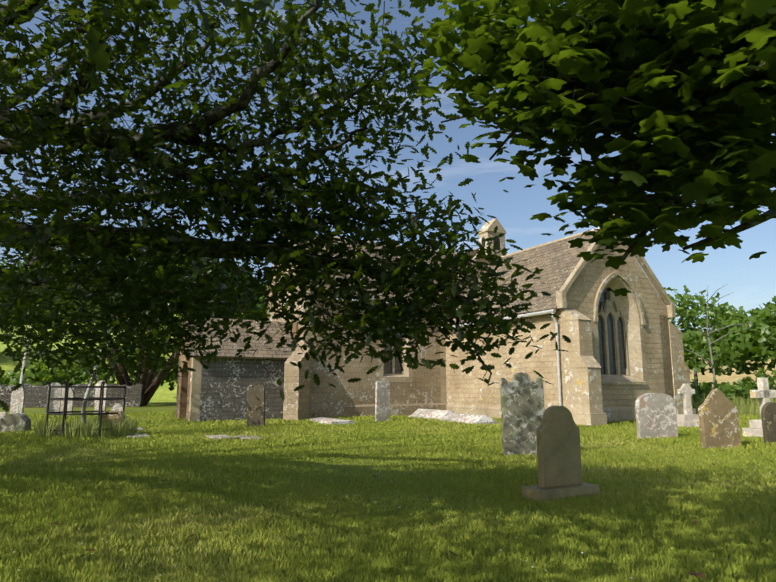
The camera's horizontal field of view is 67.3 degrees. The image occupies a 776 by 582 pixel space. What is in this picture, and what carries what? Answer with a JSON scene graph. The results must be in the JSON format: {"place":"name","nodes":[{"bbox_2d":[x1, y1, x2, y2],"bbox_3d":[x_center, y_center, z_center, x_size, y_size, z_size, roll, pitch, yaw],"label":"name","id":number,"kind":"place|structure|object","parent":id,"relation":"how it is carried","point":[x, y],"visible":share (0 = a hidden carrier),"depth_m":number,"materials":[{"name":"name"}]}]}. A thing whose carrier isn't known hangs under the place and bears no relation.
{"place":"outdoors","nodes":[
{"label":"outdoors","id":0,"kind":"place"},
{"bbox_2d":[56,425,75,436],"bbox_3d":[-7.913,3.492,14.448,0.571,0.348,0.600,0,-9,-1],"label":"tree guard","id":1,"kind":"object","parent":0,"point":[58,433],"visible":0.12,"depth_m":14.25,"materials":[{"name":"wood"}]},
{"bbox_2d":[0,312,177,401],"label":"hillside","id":2,"kind":"structure","parent":0,"point":[163,393],"depth_m":58.97,"materials":[{"name":"green plant"}]},
{"bbox_2d":[0,260,66,328],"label":"tree","id":3,"kind":"object","parent":2,"relation":"on","point":[19,299],"visible":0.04,"depth_m":60.31,"materials":[{"name":"green plant"}]},
{"bbox_2d":[176,285,267,329],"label":"bank tree","id":4,"kind":"object","parent":2,"relation":"on","point":[261,306],"visible":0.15,"depth_m":73.14,"materials":[{"name":"green plant"}]},
{"bbox_2d":[175,358,285,420],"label":"church porch walls","id":5,"kind":"structure","parent":0,"point":[227,383],"depth_m":21.63,"materials":[{"name":"grey stone"}]},
{"bbox_2d":[0,0,570,415],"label":"tree","id":6,"kind":"object","parent":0,"point":[222,194],"depth_m":5.09,"materials":[{"name":"green plant"}]},
{"bbox_2d":[267,263,446,419],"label":"church transept walls","id":7,"kind":"structure","parent":0,"point":[346,398],"depth_m":23.57,"materials":[{"name":"beige stone"}]},
{"bbox_2d":[0,393,775,581],"bbox_3d":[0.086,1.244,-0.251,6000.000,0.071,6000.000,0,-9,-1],"label":"ground","id":8,"kind":"structure","parent":0,"point":[159,406],"depth_m":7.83,"materials":[{"name":"green plant"}]},
{"bbox_2d":[0,412,6,418],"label":"headstone","id":9,"kind":"object","parent":8,"relation":"on","point":[2,414],"visible":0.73,"depth_m":20.17,"materials":[{"name":"grey stone"}]},
{"bbox_2d":[0,413,30,432],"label":"gravestone","id":10,"kind":"object","parent":8,"relation":"on","point":[16,422],"visible":0.85,"depth_m":15.86,"materials":[{"name":"grey stone"}]},
{"bbox_2d":[10,386,24,413],"bbox_3d":[-15.990,4.733,25.166,0.550,1.344,0.100,0,-9,0],"label":"headstone","id":11,"kind":"object","parent":8,"relation":"on","point":[18,397],"visible":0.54,"depth_m":25.12,"materials":[{"name":"grey stone"}]},
{"bbox_2d":[0,369,83,385],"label":"hedge bush","id":12,"kind":"object","parent":8,"relation":"on","point":[8,380],"depth_m":40.87,"materials":[{"name":"green plant"}]},
{"bbox_2d":[46,383,61,412],"bbox_3d":[-14.958,4.833,26.111,0.550,1.448,0.100,2,-10,-14],"label":"headstone","id":13,"kind":"object","parent":8,"relation":"on","point":[54,405],"visible":0.75,"depth_m":26.07,"materials":[{"name":"grey stone"}]},
{"bbox_2d":[14,353,105,385],"bbox_3d":[-22.397,6.067,40.475,6.408,3.730,6.825,0,-9,-1],"label":"hedge bush","id":14,"kind":"object","parent":8,"relation":"on","point":[74,370],"depth_m":39.46,"materials":[{"name":"green plant"}]},
{"bbox_2d":[60,388,74,411],"bbox_3d":[-14.884,5.084,27.055,0.550,1.258,0.100,0,-8,-1],"label":"headstone","id":15,"kind":"object","parent":8,"relation":"on","point":[70,404],"visible":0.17,"depth_m":27.00,"materials":[{"name":"grey stone"}]},
{"bbox_2d":[16,305,124,425],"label":"saplings","id":16,"kind":"object","parent":8,"relation":"on","point":[86,396],"visible":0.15,"depth_m":14.60,"materials":[{"name":"grey plant"}]},
{"bbox_2d":[0,249,183,374],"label":"sapling leaves","id":17,"kind":"object","parent":16,"relation":"attached to","point":[94,320],"visible":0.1,"depth_m":14.77,"materials":[{"name":"green plant"}]},
{"bbox_2d":[0,383,143,406],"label":"boundary wall","id":18,"kind":"structure","parent":8,"relation":"on","point":[35,395],"depth_m":34.94,"materials":[{"name":"stone"}]},
{"bbox_2d":[31,415,139,439],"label":"tall grass","id":19,"kind":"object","parent":8,"relation":"on","point":[122,429],"visible":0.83,"depth_m":14.22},
{"bbox_2d":[43,380,131,437],"bbox_3d":[-7.668,3.007,14.838,1.879,1.431,2.052,0,-9,-1],"label":"metal railing","id":20,"kind":"object","parent":8,"relation":"on","point":[65,412],"visible":0.71,"depth_m":14.35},
{"bbox_2d":[94,380,107,412],"bbox_3d":[-13.353,4.946,27.113,0.550,1.548,0.100,-1,-9,8],"label":"headstone","id":21,"kind":"object","parent":8,"relation":"on","point":[96,403],"visible":0.5,"depth_m":27.07,"materials":[{"name":"grey stone"}]},
{"bbox_2d":[102,411,124,434],"bbox_3d":[-6.989,3.381,14.792,0.550,0.678,0.160,-1,-11,9],"label":"gravestone","id":22,"kind":"object","parent":8,"relation":"on","point":[120,414],"visible":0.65,"depth_m":14.75,"materials":[{"name":"brown stone"}]},
{"bbox_2d":[111,403,122,410],"bbox_3d":[-10.871,4.817,23.377,0.420,0.668,0.080,4,-38,-26],"label":"gravestone","id":23,"kind":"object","parent":8,"relation":"on","point":[117,407],"depth_m":23.42,"materials":[{"name":"grey stone"}]},
{"bbox_2d":[96,350,177,390],"bbox_3d":[-16.973,6.152,41.474,6.846,3.882,5.790,0,-9,-1],"label":"hedge bush","id":24,"kind":"object","parent":8,"relation":"on","point":[113,380],"depth_m":39.96,"materials":[{"name":"green plant"}]},
{"bbox_2d":[127,433,149,437],"bbox_3d":[-6.273,3.630,14.570,0.500,0.055,0.900,5,-11,-28],"label":"flat marker","id":25,"kind":"object","parent":8,"relation":"on","point":[141,435],"visible":0.43,"depth_m":14.45,"materials":[{"name":"grey stone"}]},
{"bbox_2d":[18,222,263,405],"bbox_3d":[-15.416,1.876,39.077,15.044,11.918,15.896,0,-9,-1],"label":"yew","id":26,"kind":"object","parent":8,"relation":"on","point":[223,285],"depth_m":37.22,"materials":[{"name":"green plant"}]},
{"bbox_2d":[152,360,178,385],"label":"hedge bush","id":27,"kind":"object","parent":8,"relation":"on","point":[173,374],"depth_m":40.26,"materials":[{"name":"green plant"}]},
{"bbox_2d":[206,435,233,438],"bbox_3d":[-4.113,3.570,14.204,0.500,0.055,0.900,5,-11,-28],"label":"flat marker","id":28,"kind":"object","parent":8,"relation":"on","point":[221,437],"visible":0.5,"depth_m":13.93,"materials":[{"name":"grey stone"}]},
{"bbox_2d":[176,323,297,420],"bbox_3d":[-5.978,3.060,23.312,4.100,3.950,3.100,5,-11,-28],"label":"church porch front","id":29,"kind":"object","parent":8,"relation":"on","point":[183,396],"visible":0.33,"depth_m":22.84,"materials":[{"name":"beige stone"}]},
{"bbox_2d":[233,435,262,440],"bbox_3d":[-3.364,3.545,14.051,0.500,0.055,0.900,5,-11,-28],"label":"flat marker","id":30,"kind":"object","parent":8,"relation":"on","point":[245,437],"visible":0.43,"depth_m":13.88,"materials":[{"name":"grey stone"}]},
{"bbox_2d":[247,385,264,426],"bbox_3d":[-4.059,3.558,17.928,0.560,1.338,0.100,-3,-7,7],"label":"headstone","id":31,"kind":"object","parent":8,"relation":"on","point":[255,405],"visible":0.88,"depth_m":17.88,"materials":[{"name":"grey stone"}]},
{"bbox_2d":[309,417,354,424],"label":"ledger slab","id":32,"kind":"structure","parent":8,"relation":"on","point":[329,421],"depth_m":19.37,"materials":[{"name":"grey stone"}]},
{"bbox_2d":[14,448,657,578],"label":"clover flowers","id":33,"kind":"object","parent":8,"relation":"on","point":[398,507],"visible":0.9,"depth_m":5.16,"materials":[{"name":"white plant"}]},
{"bbox_2d":[0,444,741,577],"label":"fallen leaves","id":34,"kind":"object","parent":8,"relation":"on","point":[699,574],"visible":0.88,"depth_m":5.13,"materials":[{"name":"brown plant"}]},
{"bbox_2d":[375,381,389,421],"bbox_3d":[-0.195,3.959,20.832,0.550,1.478,0.100,5,-9,-28],"label":"gravestone","id":35,"kind":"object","parent":8,"relation":"on","point":[382,401],"depth_m":20.78,"materials":[{"name":"grey stone"}]},
{"bbox_2d":[408,409,454,419],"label":"grave slab","id":36,"kind":"structure","parent":8,"relation":"on","point":[430,413],"depth_m":21.82,"materials":[{"name":"grey stone"}]},
{"bbox_2d":[439,413,498,423],"bbox_3d":[2.702,4.331,19.700,0.870,0.320,2.220,5,-11,-28],"label":"coped tomb","id":37,"kind":"object","parent":8,"relation":"on","point":[468,418],"visible":0.71,"depth_m":19.20,"materials":[{"name":"grey stone"}]},
{"bbox_2d":[500,372,544,455],"bbox_3d":[2.500,2.288,10.785,0.800,1.548,0.120,1,-11,-7],"label":"gravestone","id":38,"kind":"object","parent":8,"relation":"on","point":[522,402],"visible":0.83,"depth_m":10.73,"materials":[{"name":"grey stone"}]},
{"bbox_2d":[440,236,673,408],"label":"church walls","id":39,"kind":"structure","parent":8,"relation":"on","point":[470,388],"depth_m":21.97,"materials":[{"name":"beige stone"}]},
{"bbox_2d":[174,230,670,360],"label":"roof","id":40,"kind":"structure","parent":39,"relation":"on","point":[558,261],"depth_m":22.79,"materials":[{"name":"beige stone"}]},
{"bbox_2d":[188,214,676,421],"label":"stone trim","id":41,"kind":"structure","parent":39,"relation":"attached to","point":[629,314],"depth_m":21.81,"materials":[{"name":"beige stone"}]},
{"bbox_2d":[319,298,561,405],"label":"church gutters","id":42,"kind":"object","parent":39,"relation":"attached to","point":[552,311],"visible":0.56,"depth_m":20.03,"materials":[{"name":"grey metal"}]},
{"bbox_2d":[384,288,625,374],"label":"window","id":43,"kind":"structure","parent":39,"relation":"in","point":[388,368],"depth_m":21.76,"materials":[{"name":"black glass"}]},
{"bbox_2d":[562,308,695,425],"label":"church buttresses","id":44,"kind":"structure","parent":39,"relation":"attached to","point":[583,388],"depth_m":19.36,"materials":[{"name":"beige stone"}]},
{"bbox_2d":[522,405,599,502],"bbox_3d":[1.989,1.871,6.772,0.860,1.060,0.320,4,-10,-25],"label":"headstone","id":45,"kind":"object","parent":8,"relation":"on","point":[558,453],"visible":1,"depth_m":6.70,"materials":[{"name":"beige stone"}]},
{"bbox_2d":[635,393,677,438],"bbox_3d":[6.468,3.031,14.047,1.000,1.130,0.130,1,-8,-9],"label":"gravestone","id":46,"kind":"object","parent":8,"relation":"on","point":[656,415],"visible":0.92,"depth_m":13.98,"materials":[{"name":"grey stone"}]},
{"bbox_2d":[677,384,698,426],"bbox_3d":[9.232,3.538,17.972,0.840,1.350,0.600,2,-9,-13],"label":"celtic cross","id":47,"kind":"object","parent":8,"relation":"on","point":[687,418],"visible":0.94,"depth_m":17.90,"materials":[{"name":"stone"}]},
{"bbox_2d":[662,285,749,385],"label":"tree","id":48,"kind":"object","parent":8,"relation":"on","point":[719,312],"depth_m":45.95,"materials":[{"name":"green plant"}]},
{"bbox_2d":[690,376,734,404],"bbox_3d":[13.159,4.718,26.175,4.892,1.797,3.927,0,-9,-1],"label":"scrub","id":49,"kind":"object","parent":8,"relation":"on","point":[698,391],"depth_m":25.70,"materials":[{"name":"green plant"}]},
{"bbox_2d":[685,284,749,387],"bbox_3d":[16.549,2.796,28.999,2.472,6.304,2.963,5,-11,-29],"label":"dead tree","id":50,"kind":"object","parent":8,"relation":"on","point":[713,363],"visible":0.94,"depth_m":29.17,"materials":[{"name":"grey wood"}]},
{"bbox_2d":[698,389,741,448],"bbox_3d":[6.732,2.617,11.858,0.840,1.243,0.130,2,-10,-11],"label":"gravestone","id":51,"kind":"object","parent":8,"relation":"on","point":[718,418],"visible":0.88,"depth_m":11.78,"materials":[{"name":"brown stone"}]},
{"bbox_2d":[682,328,767,375],"bbox_3d":[19.865,4.913,38.382,10.104,5.335,6.909,0,-9,-1],"label":"tree","id":52,"kind":"object","parent":8,"relation":"on","point":[695,341],"depth_m":36.32,"materials":[{"name":"green plant"}]},
{"bbox_2d":[692,382,758,405],"bbox_3d":[16.137,5.083,27.775,4.300,1.591,3.514,0,-9,-1],"label":"scrub","id":53,"kind":"object","parent":8,"relation":"on","point":[737,388],"depth_m":27.16,"materials":[{"name":"green plant"}]},
{"bbox_2d":[698,296,775,370],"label":"tree","id":54,"kind":"object","parent":8,"relation":"on","point":[741,343],"visible":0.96,"depth_m":31.76,"materials":[{"name":"green plant"}]},
{"bbox_2d":[735,367,775,399],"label":"scrub","id":55,"kind":"object","parent":8,"relation":"on","point":[747,380],"visible":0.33,"depth_m":29.54,"materials":[{"name":"green plant"}]},
{"bbox_2d":[742,378,775,437],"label":"cross gravestone","id":56,"kind":"object","parent":8,"relation":"on","point":[763,393],"visible":0.6,"depth_m":14.34,"materials":[{"name":"stone"}]},
{"bbox_2d":[761,402,775,443],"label":"dark headstone","id":57,"kind":"object","parent":8,"relation":"on","point":[768,415],"visible":0.92,"depth_m":12.58,"materials":[{"name":"stone"}]},
{"bbox_2d":[0,0,775,331],"label":"sky","id":58,"kind":"structure","parent":0,"point":[752,282],"materials":[{"name":"blue"}]},
{"bbox_2d":[482,235,499,249],"bbox_3d":[-1.082,1.052,24.919,13.818,8.330,1.381,3,-10,-18],"label":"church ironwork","id":59,"kind":"object","parent":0,"point":[494,241],"visible":0.15,"depth_m":27.92,"materials":[{"name":"black metal"}]},
{"bbox_2d":[370,0,775,296],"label":"sycamore","id":60,"kind":"object","parent":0,"point":[661,47],"depth_m":2.58,"materials":[{"name":"green plant"}]},
{"bbox_2d":[690,324,775,387],"bbox_3d":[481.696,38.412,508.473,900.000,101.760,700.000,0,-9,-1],"label":"dry hill","id":61,"kind":"structure","parent":0,"point":[731,379],"depth_m":232.37,"materials":[{"name":"beige plant"}]},
{"bbox_2d":[692,393,775,415],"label":"rough grass","id":62,"kind":"structure","parent":0,"point":[747,408],"depth_m":25.00,"materials":[{"name":"green plant"}]}
]}

